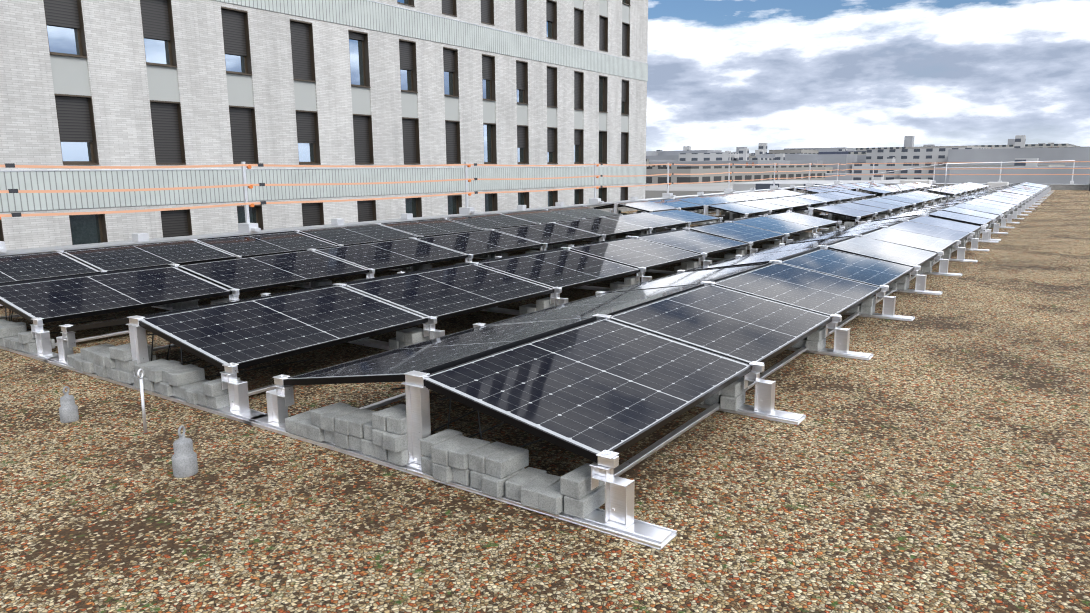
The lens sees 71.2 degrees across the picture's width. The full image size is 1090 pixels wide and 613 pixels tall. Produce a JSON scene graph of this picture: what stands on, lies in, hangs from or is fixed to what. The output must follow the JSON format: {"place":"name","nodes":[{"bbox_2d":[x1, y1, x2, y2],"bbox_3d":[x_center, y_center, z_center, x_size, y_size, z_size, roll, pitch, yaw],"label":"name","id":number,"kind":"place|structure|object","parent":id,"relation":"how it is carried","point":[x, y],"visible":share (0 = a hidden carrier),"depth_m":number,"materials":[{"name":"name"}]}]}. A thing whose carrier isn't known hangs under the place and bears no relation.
{"place":"outdoors","nodes":[
{"label":"outdoors","id":0,"kind":"place"},
{"bbox_2d":[646,0,1089,152],"label":"sky","id":1,"kind":"structure","parent":0,"point":[724,75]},
{"bbox_2d":[900,180,1089,190],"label":"roof plant units","id":2,"kind":"object","parent":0,"point":[995,184],"visible":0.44,"depth_m":45.37},
{"label":"city ground","id":3,"kind":"structure","parent":0,"visible":0},
{"bbox_2d":[0,0,647,249],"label":"brick walls","id":4,"kind":"structure","parent":3,"relation":"on","point":[117,75],"depth_m":28.25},
{"bbox_2d":[0,0,630,244],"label":"windows","id":5,"kind":"structure","parent":4,"relation":"in","point":[69,68],"depth_m":28.97,"materials":[{"name":"glass"}]},
{"bbox_2d":[0,0,647,211],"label":"ribbed building bands","id":6,"kind":"object","parent":4,"relation":"attached to","point":[377,16],"visible":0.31,"depth_m":30.63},
{"bbox_2d":[0,183,1088,255],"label":"roof parapet","id":7,"kind":"structure","parent":3,"relation":"on","point":[302,228],"depth_m":16.24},
{"bbox_2d":[0,160,1074,253],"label":"guardrail posts","id":8,"kind":"object","parent":7,"relation":"on","point":[247,227],"visible":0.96,"depth_m":19.06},
{"bbox_2d":[0,161,1089,219],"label":"guardrail straps","id":9,"kind":"object","parent":8,"relation":"attached to","point":[19,214],"visible":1,"depth_m":15.96,"materials":[{"name":"metal"}]},
{"bbox_2d":[0,189,1089,612],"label":"roof","id":10,"kind":"structure","parent":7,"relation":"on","point":[932,455],"depth_m":3.50,"materials":[{"name":"gravel"}]},
{"bbox_2d":[59,386,78,422],"bbox_3d":[-2.852,0.579,4.547,0.097,0.213,0.097,1,10,8],"label":"roof anchor","id":11,"kind":"object","parent":10,"relation":"on","point":[68,411],"visible":1,"depth_m":4.52,"materials":[{"name":"metal"}]},
{"bbox_2d":[137,369,146,432],"bbox_3d":[-2.280,0.544,4.322,0.017,0.393,0.060,0,10,0],"label":"anchor rod","id":12,"kind":"object","parent":10,"relation":"on","point":[142,400],"visible":0.94,"depth_m":4.31,"materials":[{"name":"metal"}]},
{"bbox_2d":[171,425,197,477],"bbox_3d":[-1.771,0.702,3.729,0.112,0.248,0.112,0,10,5],"label":"roof anchor","id":13,"kind":"object","parent":10,"relation":"on","point":[184,461],"visible":1,"depth_m":3.70,"materials":[{"name":"metal"}]},
{"bbox_2d":[5,190,934,447],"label":"pv string cables","id":14,"kind":"object","parent":10,"relation":"on","point":[447,424],"visible":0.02,"depth_m":5.31,"materials":[{"name":"black plastic"}]},
{"bbox_2d":[0,182,1050,549],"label":"panel mounting frame","id":15,"kind":"object","parent":10,"relation":"on","point":[616,518],"visible":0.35,"depth_m":4.62,"materials":[{"name":"metal"}]},
{"bbox_2d":[0,252,100,283],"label":"solar panel","id":16,"kind":"object","parent":15,"relation":"on","point":[19,268],"visible":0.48,"depth_m":8.88,"materials":[{"name":"black glass"}]},
{"bbox_2d":[0,265,170,285],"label":"solar panel","id":17,"kind":"object","parent":15,"relation":"on","point":[38,280],"visible":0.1,"depth_m":7.36,"materials":[{"name":"black glass"}]},
{"bbox_2d":[0,266,231,322],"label":"solar panel","id":18,"kind":"object","parent":15,"relation":"on","point":[62,299],"visible":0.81,"depth_m":6.95,"materials":[{"name":"black glass"}]},
{"bbox_2d":[63,240,235,271],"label":"solar panel","id":19,"kind":"object","parent":15,"relation":"on","point":[110,259],"visible":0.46,"depth_m":9.92,"materials":[{"name":"black glass"}]},
{"bbox_2d":[66,285,335,331],"bbox_3d":[-2.730,0.004,6.201,1.040,0.036,1.760,-5,6,36],"label":"solar panel","id":20,"kind":"object","parent":15,"relation":"on","point":[121,321],"visible":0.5,"depth_m":5.68,"materials":[{"name":"black glass"}]},
{"bbox_2d":[198,231,293,239],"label":"solar panel","id":21,"kind":"object","parent":15,"relation":"on","point":[247,235],"visible":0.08,"depth_m":11.76,"materials":[{"name":"black glass"}]},
{"bbox_2d":[197,232,338,257],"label":"solar panel","id":22,"kind":"object","parent":15,"relation":"on","point":[258,245],"visible":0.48,"depth_m":11.34,"materials":[{"name":"black glass"}]},
{"bbox_2d":[178,250,368,292],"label":"solar panel","id":23,"kind":"object","parent":15,"relation":"on","point":[247,274],"visible":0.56,"depth_m":8.39,"materials":[{"name":"black glass"}]},
{"bbox_2d":[139,285,427,370],"bbox_3d":[-1.845,0.105,5.592,1.040,0.036,1.760,18,19,32],"label":"solar panel","id":24,"kind":"object","parent":15,"relation":"on","point":[243,334],"visible":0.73,"depth_m":5.41,"materials":[{"name":"black glass"}]},
{"bbox_2d":[299,224,418,245],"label":"solar panel","id":25,"kind":"object","parent":15,"relation":"on","point":[357,235],"visible":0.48,"depth_m":12.78,"materials":[{"name":"black glass"}]},
{"bbox_2d":[269,263,469,294],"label":"solar panel","id":26,"kind":"object","parent":15,"relation":"on","point":[376,278],"visible":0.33,"depth_m":7.18,"materials":[{"name":"black glass"}]},
{"bbox_2d":[315,238,467,271],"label":"solar panel","id":27,"kind":"object","parent":15,"relation":"on","point":[387,255],"visible":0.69,"depth_m":9.85,"materials":[{"name":"black glass"}]},
{"bbox_2d":[381,219,483,236],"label":"solar panel","id":28,"kind":"object","parent":15,"relation":"on","point":[428,228],"visible":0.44,"depth_m":14.24,"materials":[{"name":"black glass"}]},
{"bbox_2d":[283,316,596,385],"bbox_3d":[-0.569,0.256,4.715,1.040,0.036,1.760,-6,5,36],"label":"solar panel","id":29,"kind":"object","parent":15,"relation":"on","point":[434,355],"visible":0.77,"depth_m":4.44,"materials":[{"name":"black glass"}]},
{"bbox_2d":[345,264,553,320],"bbox_3d":[-0.827,-0.161,7.028,1.040,0.035,1.760,18,19,32],"label":"solar panel","id":30,"kind":"object","parent":15,"relation":"on","point":[442,294],"visible":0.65,"depth_m":6.90,"materials":[{"name":"black glass"}]},
{"bbox_2d":[417,230,542,256],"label":"solar panel","id":31,"kind":"object","parent":15,"relation":"on","point":[482,243],"visible":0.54,"depth_m":11.30,"materials":[{"name":"black glass"}]},
{"bbox_2d":[406,248,562,272],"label":"solar panel","id":32,"kind":"object","parent":15,"relation":"on","point":[501,258],"visible":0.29,"depth_m":8.86,"materials":[{"name":"black glass"}]},
{"bbox_2d":[447,214,537,228],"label":"solar panel","id":33,"kind":"object","parent":15,"relation":"on","point":[494,221],"visible":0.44,"depth_m":15.67,"materials":[{"name":"black glass"}]},
{"bbox_2d":[0,187,1046,518],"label":"ballast blocks","id":34,"kind":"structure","parent":15,"relation":"on","point":[496,469],"depth_m":4.10,"materials":[{"name":"concrete"}]},
{"bbox_2d":[503,210,580,223],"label":"solar panel","id":35,"kind":"object","parent":15,"relation":"on","point":[543,216],"visible":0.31,"depth_m":17.13,"materials":[{"name":"black glass"}]},
{"bbox_2d":[494,223,601,245],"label":"solar panel","id":36,"kind":"object","parent":15,"relation":"on","point":[552,233],"visible":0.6,"depth_m":12.74,"materials":[{"name":"black glass"}]},
{"bbox_2d":[478,249,639,289],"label":"solar panel","id":37,"kind":"object","parent":15,"relation":"on","point":[565,269],"visible":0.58,"depth_m":8.35,"materials":[{"name":"black glass"}]},
{"bbox_2d":[533,237,631,252],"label":"solar panel","id":38,"kind":"object","parent":15,"relation":"on","point":[593,243],"visible":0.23,"depth_m":10.68,"materials":[{"name":"black glass"}]},
{"bbox_2d":[548,206,618,218],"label":"solar panel","id":39,"kind":"object","parent":15,"relation":"on","point":[583,212],"visible":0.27,"depth_m":18.55,"materials":[{"name":"black glass"}]},
{"bbox_2d":[424,318,751,462],"bbox_3d":[0.315,0.364,4.107,1.040,0.036,1.760,18,19,32],"label":"solar panel","id":40,"kind":"object","parent":15,"relation":"on","point":[590,390],"visible":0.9,"depth_m":3.88,"materials":[{"name":"black glass"}]},
{"bbox_2d":[484,284,703,325],"bbox_3d":[0.450,-0.009,6.150,1.040,0.036,1.760,-5,6,36],"label":"solar panel","id":41,"kind":"object","parent":15,"relation":"on","point":[612,303],"visible":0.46,"depth_m":6.03,"materials":[{"name":"black glass"}]},
{"bbox_2d":[557,217,648,236],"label":"solar panel","id":42,"kind":"object","parent":15,"relation":"on","point":[607,227],"visible":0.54,"depth_m":14.18,"materials":[{"name":"black glass"}]},
{"bbox_2d":[594,201,640,208],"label":"solar panel","id":43,"kind":"object","parent":15,"relation":"on","point":[606,206],"visible":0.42,"depth_m":22.09,"materials":[{"name":"black glass"}]},
{"bbox_2d":[574,229,683,245],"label":"solar panel","id":44,"kind":"object","parent":15,"relation":"on","point":[643,235],"visible":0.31,"depth_m":11.67,"materials":[{"name":"black glass"}]},
{"bbox_2d":[570,238,701,269],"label":"solar panel","id":45,"kind":"object","parent":15,"relation":"on","point":[636,253],"visible":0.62,"depth_m":9.78,"materials":[{"name":"black glass"}]},
{"bbox_2d":[606,213,687,228],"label":"solar panel","id":46,"kind":"object","parent":15,"relation":"on","point":[649,220],"visible":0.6,"depth_m":15.63,"materials":[{"name":"black glass"}]},
{"bbox_2d":[618,201,675,211],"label":"solar panel","id":47,"kind":"object","parent":15,"relation":"on","point":[647,206],"visible":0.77,"depth_m":21.19,"materials":[{"name":"black glass"}]},
{"bbox_2d":[649,199,702,208],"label":"solar panel","id":48,"kind":"object","parent":15,"relation":"on","point":[677,203],"visible":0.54,"depth_m":22.71,"materials":[{"name":"black glass"}]},
{"bbox_2d":[649,209,719,223],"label":"solar panel","id":49,"kind":"object","parent":15,"relation":"on","point":[686,216],"visible":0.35,"depth_m":17.07,"materials":[{"name":"black glass"}]},
{"bbox_2d":[605,262,771,292],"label":"solar panel","id":50,"kind":"object","parent":15,"relation":"on","point":[694,277],"visible":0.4,"depth_m":7.46,"materials":[{"name":"black glass"}]},
{"bbox_2d":[638,229,748,254],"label":"solar panel","id":51,"kind":"object","parent":15,"relation":"on","point":[695,241],"visible":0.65,"depth_m":11.24,"materials":[{"name":"black glass"}]},
{"bbox_2d":[675,197,723,204],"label":"solar panel","id":52,"kind":"object","parent":15,"relation":"on","point":[699,200],"visible":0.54,"depth_m":24.15,"materials":[{"name":"black glass"}]},
{"bbox_2d":[610,284,831,363],"bbox_3d":[1.333,0.094,5.542,1.040,0.035,1.760,18,19,32],"label":"solar panel","id":53,"kind":"object","parent":15,"relation":"on","point":[736,325],"visible":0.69,"depth_m":5.38,"materials":[{"name":"black glass"}]},
{"bbox_2d":[700,195,744,202],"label":"solar panel","id":54,"kind":"object","parent":15,"relation":"on","point":[724,199],"visible":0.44,"depth_m":25.65,"materials":[{"name":"black glass"}]},
{"bbox_2d":[690,222,784,243],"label":"solar panel","id":55,"kind":"object","parent":15,"relation":"on","point":[738,232],"visible":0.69,"depth_m":12.66,"materials":[{"name":"black glass"}]},
{"bbox_2d":[708,203,768,214],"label":"solar panel","id":56,"kind":"object","parent":15,"relation":"on","point":[737,208],"visible":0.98,"depth_m":19.69,"materials":[{"name":"black glass"}]},
{"bbox_2d":[720,193,761,200],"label":"solar panel","id":57,"kind":"object","parent":15,"relation":"on","point":[742,197],"visible":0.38,"depth_m":27.04,"materials":[{"name":"black glass"}]},
{"bbox_2d":[685,247,819,270],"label":"solar panel","id":58,"kind":"object","parent":15,"relation":"on","point":[759,258],"visible":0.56,"depth_m":8.84,"materials":[{"name":"black glass"}]},
{"bbox_2d":[737,192,777,198],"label":"solar panel","id":59,"kind":"object","parent":15,"relation":"on","point":[759,195],"visible":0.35,"depth_m":28.46,"materials":[{"name":"black glass"}]},
{"bbox_2d":[735,200,789,210],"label":"solar panel","id":60,"kind":"object","parent":15,"relation":"on","point":[764,205],"visible":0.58,"depth_m":21.21,"materials":[{"name":"black glass"}]},
{"bbox_2d":[732,216,814,234],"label":"solar panel","id":61,"kind":"object","parent":15,"relation":"on","point":[773,225],"visible":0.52,"depth_m":14.13,"materials":[{"name":"black glass"}]},
{"bbox_2d":[758,191,793,196],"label":"solar panel","id":62,"kind":"object","parent":15,"relation":"on","point":[773,193],"visible":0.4,"depth_m":29.99,"materials":[{"name":"black glass"}]},
{"bbox_2d":[757,198,807,207],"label":"solar panel","id":63,"kind":"object","parent":15,"relation":"on","point":[782,202],"visible":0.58,"depth_m":22.67,"materials":[{"name":"black glass"}]},
{"bbox_2d":[770,189,805,195],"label":"solar panel","id":64,"kind":"object","parent":15,"relation":"on","point":[789,192],"visible":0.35,"depth_m":31.34,"materials":[{"name":"black glass"}]},
{"bbox_2d":[715,262,880,315],"bbox_3d":[2.352,-0.176,6.977,1.040,0.036,1.760,18,19,32],"label":"solar panel","id":65,"kind":"object","parent":15,"relation":"on","point":[814,291],"visible":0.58,"depth_m":6.85,"materials":[{"name":"black glass"}]},
{"bbox_2d":[743,236,854,255],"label":"solar panel","id":66,"kind":"object","parent":15,"relation":"on","point":[808,244],"visible":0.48,"depth_m":10.40,"materials":[{"name":"black glass"}]},
{"bbox_2d":[777,196,824,204],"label":"solar panel","id":67,"kind":"object","parent":15,"relation":"on","point":[801,200],"visible":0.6,"depth_m":24.11,"materials":[{"name":"black glass"}]},
{"bbox_2d":[765,212,838,227],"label":"solar panel","id":68,"kind":"object","parent":15,"relation":"on","point":[803,219],"visible":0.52,"depth_m":15.57,"materials":[{"name":"black glass"}]},
{"bbox_2d":[796,187,828,192],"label":"solar panel","id":69,"kind":"object","parent":15,"relation":"on","point":[811,190],"visible":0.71,"depth_m":34.06,"materials":[{"name":"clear glass"}]},
{"bbox_2d":[795,194,838,202],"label":"solar panel","id":70,"kind":"object","parent":15,"relation":"on","point":[817,198],"visible":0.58,"depth_m":25.53,"materials":[{"name":"black glass"}]},
{"bbox_2d":[808,187,839,191],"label":"solar panel","id":71,"kind":"object","parent":15,"relation":"on","point":[824,189],"visible":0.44,"depth_m":35.63,"materials":[{"name":"black glass"}]},
{"bbox_2d":[810,193,851,200],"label":"solar panel","id":72,"kind":"object","parent":15,"relation":"on","point":[837,197],"visible":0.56,"depth_m":26.99,"materials":[{"name":"black glass"}]},
{"bbox_2d":[786,227,881,243],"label":"solar panel","id":73,"kind":"object","parent":15,"relation":"on","point":[841,234],"visible":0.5,"depth_m":11.75,"materials":[{"name":"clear glass"}]},
{"bbox_2d":[814,205,874,218],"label":"solar panel","id":74,"kind":"object","parent":15,"relation":"on","point":[843,211],"visible":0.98,"depth_m":18.18,"materials":[{"name":"black glass"}]},
{"bbox_2d":[826,192,862,198],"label":"solar panel","id":75,"kind":"object","parent":15,"relation":"on","point":[845,195],"visible":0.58,"depth_m":28.42,"materials":[{"name":"black glass"}]},
{"bbox_2d":[782,248,914,286],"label":"solar panel","id":76,"kind":"object","parent":15,"relation":"on","point":[861,269],"visible":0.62,"depth_m":8.31,"materials":[{"name":"black glass"}]},
{"bbox_2d":[837,190,873,196],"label":"solar panel","id":77,"kind":"object","parent":15,"relation":"on","point":[855,193],"visible":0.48,"depth_m":29.81,"materials":[{"name":"black glass"}]},
{"bbox_2d":[835,202,888,213],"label":"solar panel","id":78,"kind":"object","parent":15,"relation":"on","point":[866,208],"visible":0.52,"depth_m":19.75,"materials":[{"name":"black glass"}]},
{"bbox_2d":[821,221,902,234],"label":"solar panel","id":79,"kind":"object","parent":15,"relation":"on","point":[863,227],"visible":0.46,"depth_m":13.33,"materials":[{"name":"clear glass"}]},
{"bbox_2d":[859,188,891,193],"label":"solar panel","id":80,"kind":"object","parent":15,"relation":"on","point":[875,190],"visible":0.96,"depth_m":32.54,"materials":[{"name":"black glass"}]},
{"bbox_2d":[851,200,901,209],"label":"solar panel","id":81,"kind":"object","parent":15,"relation":"on","point":[878,204],"visible":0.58,"depth_m":21.15,"materials":[{"name":"black glass"}]},
{"bbox_2d":[828,236,937,266],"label":"solar panel","id":82,"kind":"object","parent":15,"relation":"on","point":[886,251],"visible":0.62,"depth_m":9.73,"materials":[{"name":"black glass"}]},
{"bbox_2d":[847,215,919,227],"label":"solar panel","id":83,"kind":"object","parent":15,"relation":"on","point":[887,221],"visible":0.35,"depth_m":14.72,"materials":[{"name":"black glass"}]},
{"bbox_2d":[870,187,899,192],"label":"solar panel","id":84,"kind":"object","parent":15,"relation":"on","point":[885,189],"visible":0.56,"depth_m":34.23,"materials":[{"name":"black glass"}]},
{"bbox_2d":[866,197,913,206],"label":"solar panel","id":85,"kind":"object","parent":15,"relation":"on","point":[889,201],"visible":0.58,"depth_m":22.63,"materials":[{"name":"black glass"}]},
{"bbox_2d":[880,195,923,203],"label":"solar panel","id":86,"kind":"object","parent":15,"relation":"on","point":[901,199],"visible":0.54,"depth_m":24.07,"materials":[{"name":"black glass"}]},
{"bbox_2d":[871,210,937,221],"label":"solar panel","id":87,"kind":"object","parent":15,"relation":"on","point":[901,216],"visible":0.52,"depth_m":16.32,"materials":[{"name":"black glass"}]},
{"bbox_2d":[862,227,956,252],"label":"solar panel","id":88,"kind":"object","parent":15,"relation":"on","point":[914,240],"visible":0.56,"depth_m":11.20,"materials":[{"name":"black glass"}]},
{"bbox_2d":[892,194,932,201],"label":"solar panel","id":89,"kind":"object","parent":15,"relation":"on","point":[913,197],"visible":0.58,"depth_m":25.57,"materials":[{"name":"black glass"}]},
{"bbox_2d":[892,206,948,215],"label":"solar panel","id":90,"kind":"object","parent":15,"relation":"on","point":[931,209],"visible":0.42,"depth_m":17.95,"materials":[{"name":"black glass"}]},
{"bbox_2d":[902,192,940,199],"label":"solar panel","id":91,"kind":"object","parent":15,"relation":"on","point":[922,195],"visible":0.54,"depth_m":26.96,"materials":[{"name":"black glass"}]},
{"bbox_2d":[888,221,969,240],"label":"solar panel","id":92,"kind":"object","parent":15,"relation":"on","point":[933,231],"visible":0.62,"depth_m":12.68,"materials":[{"name":"black glass"}]},
{"bbox_2d":[913,191,947,197],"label":"solar panel","id":93,"kind":"object","parent":15,"relation":"on","point":[930,194],"visible":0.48,"depth_m":28.39,"materials":[{"name":"black glass"}]},
{"bbox_2d":[905,203,958,211],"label":"solar panel","id":94,"kind":"object","parent":15,"relation":"on","point":[932,207],"visible":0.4,"depth_m":19.29,"materials":[{"name":"black glass"}]},
{"bbox_2d":[917,200,967,208],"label":"solar panel","id":95,"kind":"object","parent":15,"relation":"on","point":[943,204],"visible":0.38,"depth_m":20.75,"materials":[{"name":"black glass"}]},
{"bbox_2d":[928,188,959,194],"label":"solar panel","id":96,"kind":"object","parent":15,"relation":"on","point":[943,191],"visible":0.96,"depth_m":30.99,"materials":[{"name":"black glass"}]},
{"bbox_2d":[909,216,980,231],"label":"solar panel","id":97,"kind":"object","parent":15,"relation":"on","point":[948,224],"visible":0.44,"depth_m":14.10,"materials":[{"name":"black glass"}]},
{"bbox_2d":[929,210,992,225],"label":"solar panel","id":98,"kind":"object","parent":15,"relation":"on","point":[963,218],"visible":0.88,"depth_m":15.70,"materials":[{"name":"black glass"}]},
{"bbox_2d":[942,206,999,218],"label":"solar panel","id":99,"kind":"object","parent":15,"relation":"on","point":[971,212],"visible":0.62,"depth_m":17.27,"materials":[{"name":"black glass"}]},
{"bbox_2d":[954,203,1006,214],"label":"solar panel","id":100,"kind":"object","parent":15,"relation":"on","point":[981,209],"visible":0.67,"depth_m":18.73,"materials":[{"name":"black glass"}]},
{"bbox_2d":[963,200,1011,210],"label":"solar panel","id":101,"kind":"object","parent":15,"relation":"on","point":[982,204],"visible":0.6,"depth_m":20.21,"materials":[{"name":"black glass"}]},
{"bbox_2d":[972,198,1016,206],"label":"solar panel","id":102,"kind":"object","parent":15,"relation":"on","point":[994,202],"visible":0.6,"depth_m":21.64,"materials":[{"name":"black glass"}]},
{"bbox_2d":[978,196,1020,204],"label":"solar panel","id":103,"kind":"object","parent":15,"relation":"on","point":[999,200],"visible":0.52,"depth_m":23.02,"materials":[{"name":"black glass"}]},
{"bbox_2d":[986,194,1024,201],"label":"solar panel","id":104,"kind":"object","parent":15,"relation":"on","point":[1006,198],"visible":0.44,"depth_m":24.56,"materials":[{"name":"black glass"}]},
{"bbox_2d":[991,193,1027,199],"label":"solar panel","id":105,"kind":"object","parent":15,"relation":"on","point":[1010,196],"visible":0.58,"depth_m":25.92,"materials":[{"name":"black glass"}]},
{"bbox_2d":[996,191,1030,197],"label":"solar panel","id":106,"kind":"object","parent":15,"relation":"on","point":[1014,194],"visible":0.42,"depth_m":27.40,"materials":[{"name":"black glass"}]},
{"bbox_2d":[1001,189,1033,195],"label":"solar panel","id":107,"kind":"object","parent":15,"relation":"on","point":[1015,192],"visible":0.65,"depth_m":28.99,"materials":[{"name":"black glass"}]},
{"bbox_2d":[645,135,1089,198],"bbox_3d":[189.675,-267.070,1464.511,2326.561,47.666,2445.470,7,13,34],"label":"distant city buildings","id":108,"kind":"structure","parent":3,"relation":"on","point":[1017,149],"depth_m":333.55,"materials":[{"name":"concrete"}]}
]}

